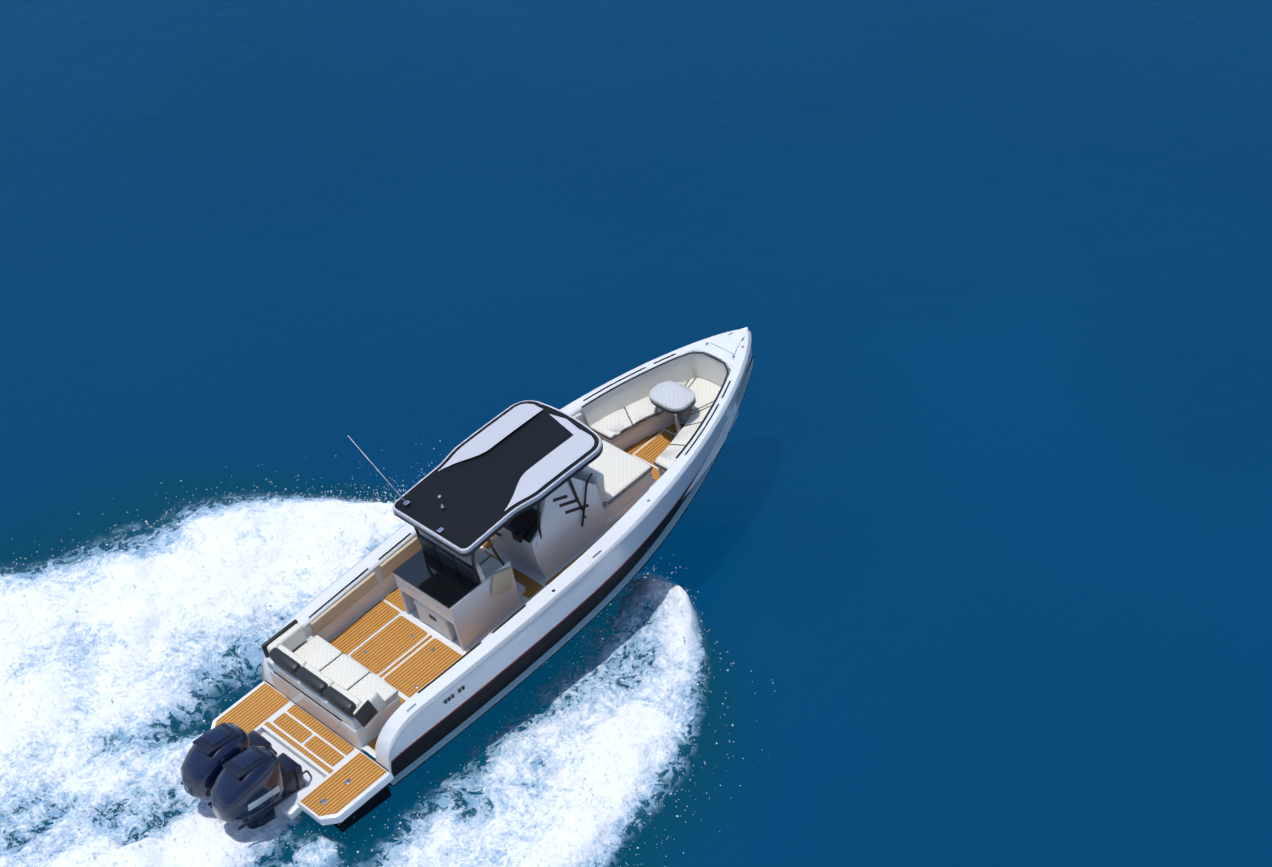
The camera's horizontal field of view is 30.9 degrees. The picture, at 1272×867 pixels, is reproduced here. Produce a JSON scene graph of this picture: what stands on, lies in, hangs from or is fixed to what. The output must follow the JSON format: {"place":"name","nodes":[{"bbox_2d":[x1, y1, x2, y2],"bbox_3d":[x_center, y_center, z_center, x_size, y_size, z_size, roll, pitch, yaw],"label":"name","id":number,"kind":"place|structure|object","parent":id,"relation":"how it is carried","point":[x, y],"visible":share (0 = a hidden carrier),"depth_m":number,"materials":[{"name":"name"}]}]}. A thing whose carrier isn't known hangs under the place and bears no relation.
{"place":"outdoors","nodes":[
{"label":"outdoors","id":0,"kind":"place"},
{"bbox_2d":[0,0,1271,866],"bbox_3d":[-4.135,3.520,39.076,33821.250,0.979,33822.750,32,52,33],"label":"sea","id":1,"kind":"structure","parent":0,"point":[966,546],"depth_m":44.50,"materials":[{"name":"liquid"}]},
{"bbox_2d":[0,434,761,866],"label":"spray","id":2,"kind":"object","parent":1,"relation":"on","point":[262,654],"visible":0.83,"depth_m":38.60,"materials":[{"name":"white liquid"}]},
{"bbox_2d":[180,327,753,831],"bbox_3d":[-2.451,1.708,38.715,3.580,5.078,12.895,28,54,38],"label":"boat","id":3,"kind":"object","parent":1,"relation":"on","point":[518,547],"visible":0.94,"depth_m":38.23,"materials":[{"name":"paint"}]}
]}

